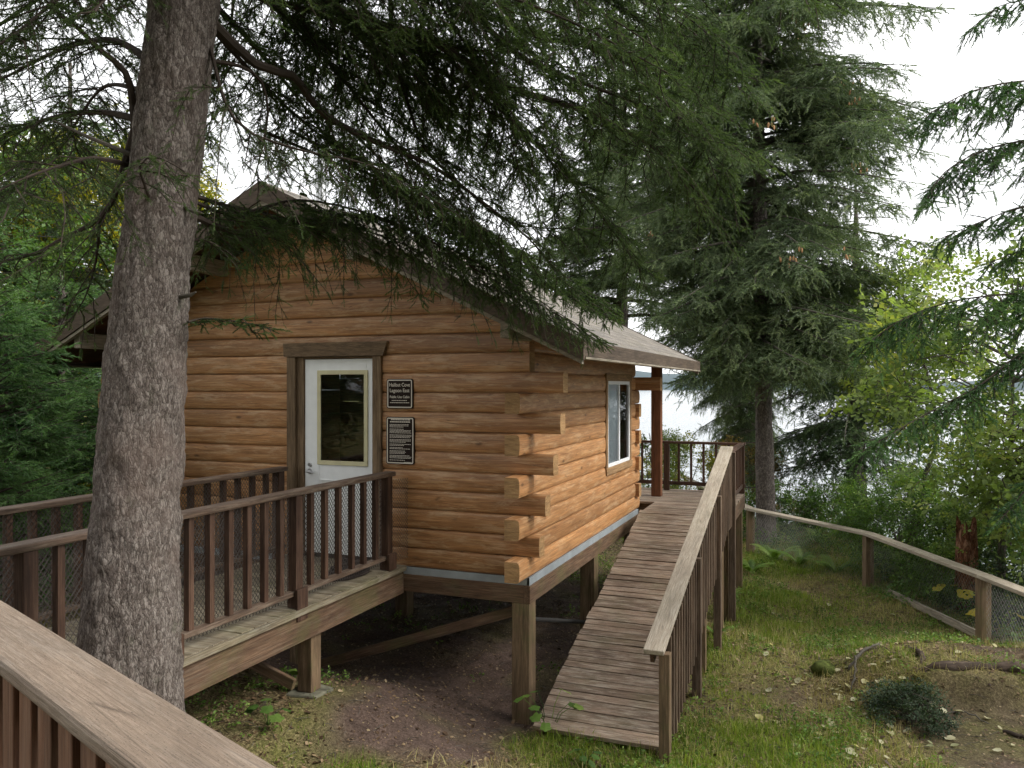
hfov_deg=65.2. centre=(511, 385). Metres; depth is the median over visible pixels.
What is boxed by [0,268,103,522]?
spruce tree
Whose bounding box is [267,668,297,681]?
plant
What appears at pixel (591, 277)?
spruce tree
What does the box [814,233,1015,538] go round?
alder tree
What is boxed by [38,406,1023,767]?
ground
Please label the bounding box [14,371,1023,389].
hills
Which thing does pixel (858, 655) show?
stick
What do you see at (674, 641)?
ramp railing
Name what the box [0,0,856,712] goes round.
spruce tree
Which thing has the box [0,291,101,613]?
spruce tree
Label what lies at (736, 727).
grass
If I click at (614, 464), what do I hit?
window
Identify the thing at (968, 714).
stick
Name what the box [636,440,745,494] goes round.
porch railing
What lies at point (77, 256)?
birch tree
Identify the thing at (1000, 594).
shrub
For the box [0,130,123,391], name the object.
birch tree
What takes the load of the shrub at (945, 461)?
on the ground at (962, 686)
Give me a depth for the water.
311.69 m
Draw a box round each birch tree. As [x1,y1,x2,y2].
[0,97,228,389]
[0,105,121,343]
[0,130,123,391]
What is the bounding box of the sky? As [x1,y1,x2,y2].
[0,0,1023,383]
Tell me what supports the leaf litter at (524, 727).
on the ground at (962, 686)
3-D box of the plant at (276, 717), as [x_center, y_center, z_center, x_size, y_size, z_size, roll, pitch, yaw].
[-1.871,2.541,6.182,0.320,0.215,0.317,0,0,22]
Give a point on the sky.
(946, 77)
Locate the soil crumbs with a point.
(403, 743)
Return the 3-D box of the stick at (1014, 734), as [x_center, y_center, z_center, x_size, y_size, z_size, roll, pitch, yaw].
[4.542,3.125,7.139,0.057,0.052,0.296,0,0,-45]
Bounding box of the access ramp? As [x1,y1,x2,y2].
[533,510,722,755]
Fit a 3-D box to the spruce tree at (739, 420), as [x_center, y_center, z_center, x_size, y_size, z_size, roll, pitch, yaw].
[6.751,-0.843,23.430,3.054,13.920,3.253,0,0,-9]
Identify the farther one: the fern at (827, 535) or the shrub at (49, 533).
the fern at (827, 535)
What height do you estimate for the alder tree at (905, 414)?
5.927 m
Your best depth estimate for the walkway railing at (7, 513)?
6.14 m
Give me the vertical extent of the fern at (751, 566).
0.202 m
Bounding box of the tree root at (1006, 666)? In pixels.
[905,660,1023,674]
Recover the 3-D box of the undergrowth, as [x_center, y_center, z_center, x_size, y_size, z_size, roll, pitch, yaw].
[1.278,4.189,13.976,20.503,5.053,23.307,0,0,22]
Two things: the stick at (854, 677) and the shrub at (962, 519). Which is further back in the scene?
the shrub at (962, 519)
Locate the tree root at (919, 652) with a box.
[908,645,925,666]
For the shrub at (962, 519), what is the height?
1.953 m
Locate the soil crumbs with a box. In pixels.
[266,582,1023,767]
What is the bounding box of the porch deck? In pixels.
[637,487,744,621]
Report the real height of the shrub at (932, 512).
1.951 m
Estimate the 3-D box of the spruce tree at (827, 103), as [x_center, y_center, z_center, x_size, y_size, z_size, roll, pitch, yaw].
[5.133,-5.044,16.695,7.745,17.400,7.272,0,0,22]
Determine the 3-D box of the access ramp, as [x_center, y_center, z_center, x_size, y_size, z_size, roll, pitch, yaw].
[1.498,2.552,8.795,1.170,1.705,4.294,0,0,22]
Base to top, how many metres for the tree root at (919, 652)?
0.117 m
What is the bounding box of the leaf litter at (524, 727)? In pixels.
[184,541,1023,767]
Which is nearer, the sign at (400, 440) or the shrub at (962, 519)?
the sign at (400, 440)
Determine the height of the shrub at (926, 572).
1.317 m
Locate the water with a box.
[636,390,1023,571]
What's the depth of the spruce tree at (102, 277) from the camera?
14.78 m
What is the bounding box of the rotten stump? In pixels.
[954,515,978,612]
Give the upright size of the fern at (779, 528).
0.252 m
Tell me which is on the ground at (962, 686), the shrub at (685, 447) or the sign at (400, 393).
the shrub at (685, 447)
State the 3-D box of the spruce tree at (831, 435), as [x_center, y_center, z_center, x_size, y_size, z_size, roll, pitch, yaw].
[8.332,0.046,19.351,6.234,10.000,6.215,0,0,22]
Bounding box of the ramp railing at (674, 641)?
[643,446,735,763]
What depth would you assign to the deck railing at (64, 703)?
1.46 m
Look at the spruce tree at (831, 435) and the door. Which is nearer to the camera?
the door
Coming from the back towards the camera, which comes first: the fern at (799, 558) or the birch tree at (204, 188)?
the birch tree at (204, 188)
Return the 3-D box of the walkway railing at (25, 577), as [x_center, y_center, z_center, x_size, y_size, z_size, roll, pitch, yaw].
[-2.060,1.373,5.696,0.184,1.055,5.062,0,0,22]
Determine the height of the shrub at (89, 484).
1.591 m
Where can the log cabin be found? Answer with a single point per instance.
(523, 488)
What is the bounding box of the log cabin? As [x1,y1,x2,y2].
[27,140,700,724]
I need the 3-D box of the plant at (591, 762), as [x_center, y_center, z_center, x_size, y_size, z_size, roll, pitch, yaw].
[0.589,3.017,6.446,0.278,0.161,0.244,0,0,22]
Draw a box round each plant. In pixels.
[244,698,290,725]
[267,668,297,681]
[513,688,583,737]
[568,748,601,767]
[932,584,974,606]
[965,609,1023,631]
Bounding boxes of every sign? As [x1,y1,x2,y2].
[386,417,414,464]
[387,379,413,408]
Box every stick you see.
[847,643,879,670]
[849,655,856,691]
[939,711,988,723]
[1002,730,1023,737]
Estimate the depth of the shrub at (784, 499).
17.32 m
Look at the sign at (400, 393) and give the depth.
8.07 m
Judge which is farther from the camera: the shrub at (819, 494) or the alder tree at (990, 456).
the shrub at (819, 494)
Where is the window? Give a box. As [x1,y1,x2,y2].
[601,373,631,475]
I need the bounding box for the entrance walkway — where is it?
[48,554,406,698]
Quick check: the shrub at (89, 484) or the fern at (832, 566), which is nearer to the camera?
the shrub at (89, 484)
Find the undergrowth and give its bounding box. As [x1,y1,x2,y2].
[41,504,1023,646]
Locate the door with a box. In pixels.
[305,359,371,556]
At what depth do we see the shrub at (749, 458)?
19.75 m
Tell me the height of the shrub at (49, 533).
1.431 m
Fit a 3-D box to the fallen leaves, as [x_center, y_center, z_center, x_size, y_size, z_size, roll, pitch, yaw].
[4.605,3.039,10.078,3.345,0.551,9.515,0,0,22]
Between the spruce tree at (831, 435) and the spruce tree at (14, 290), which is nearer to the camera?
the spruce tree at (14, 290)
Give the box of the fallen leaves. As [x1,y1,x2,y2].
[717,582,1018,767]
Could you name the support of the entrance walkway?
on the ground at (962, 686)
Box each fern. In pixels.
[707,624,732,632]
[743,559,772,571]
[750,544,799,558]
[776,521,806,532]
[776,548,815,563]
[804,527,836,542]
[813,554,858,571]
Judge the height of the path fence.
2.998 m
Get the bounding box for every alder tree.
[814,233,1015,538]
[819,223,1023,609]
[900,291,1023,585]
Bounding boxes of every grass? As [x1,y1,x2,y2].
[249,537,1023,767]
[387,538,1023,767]
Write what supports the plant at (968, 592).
on the ground at (962, 686)
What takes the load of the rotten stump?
on the ground at (962, 686)
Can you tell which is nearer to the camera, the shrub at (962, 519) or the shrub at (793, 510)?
the shrub at (962, 519)
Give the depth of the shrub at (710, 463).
19.45 m
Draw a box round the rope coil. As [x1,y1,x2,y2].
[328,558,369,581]
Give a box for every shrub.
[0,498,89,604]
[1,482,91,585]
[638,430,718,489]
[639,425,704,488]
[691,435,794,515]
[743,468,869,537]
[775,496,871,528]
[784,470,908,544]
[818,461,985,551]
[828,466,978,576]
[855,676,968,739]
[876,539,1006,614]
[883,446,1023,567]
[883,480,1023,580]
[922,492,1023,599]
[949,548,1023,641]
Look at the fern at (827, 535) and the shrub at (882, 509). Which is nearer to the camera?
the shrub at (882, 509)
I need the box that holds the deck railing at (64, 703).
[0,600,275,767]
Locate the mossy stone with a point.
(821, 667)
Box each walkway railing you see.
[0,466,287,624]
[0,471,407,669]
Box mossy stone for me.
[810,659,835,676]
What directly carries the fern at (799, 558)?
on the ground at (962, 686)
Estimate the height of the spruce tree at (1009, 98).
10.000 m
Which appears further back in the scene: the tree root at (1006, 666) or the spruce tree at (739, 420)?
the spruce tree at (739, 420)
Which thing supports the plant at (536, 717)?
on the ground at (962, 686)
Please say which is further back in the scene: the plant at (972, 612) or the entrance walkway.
the plant at (972, 612)
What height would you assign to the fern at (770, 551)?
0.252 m
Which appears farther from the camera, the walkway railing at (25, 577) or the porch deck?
the porch deck
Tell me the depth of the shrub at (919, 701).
7.40 m
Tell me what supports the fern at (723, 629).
on the ground at (962, 686)
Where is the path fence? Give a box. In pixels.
[673,452,1023,646]
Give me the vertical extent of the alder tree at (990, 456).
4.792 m
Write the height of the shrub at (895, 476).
2.177 m
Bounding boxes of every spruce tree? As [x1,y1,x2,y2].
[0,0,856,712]
[0,63,125,478]
[0,159,100,534]
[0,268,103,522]
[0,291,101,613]
[523,24,719,339]
[572,0,961,543]
[688,169,799,498]
[736,185,995,522]
[843,0,1023,537]

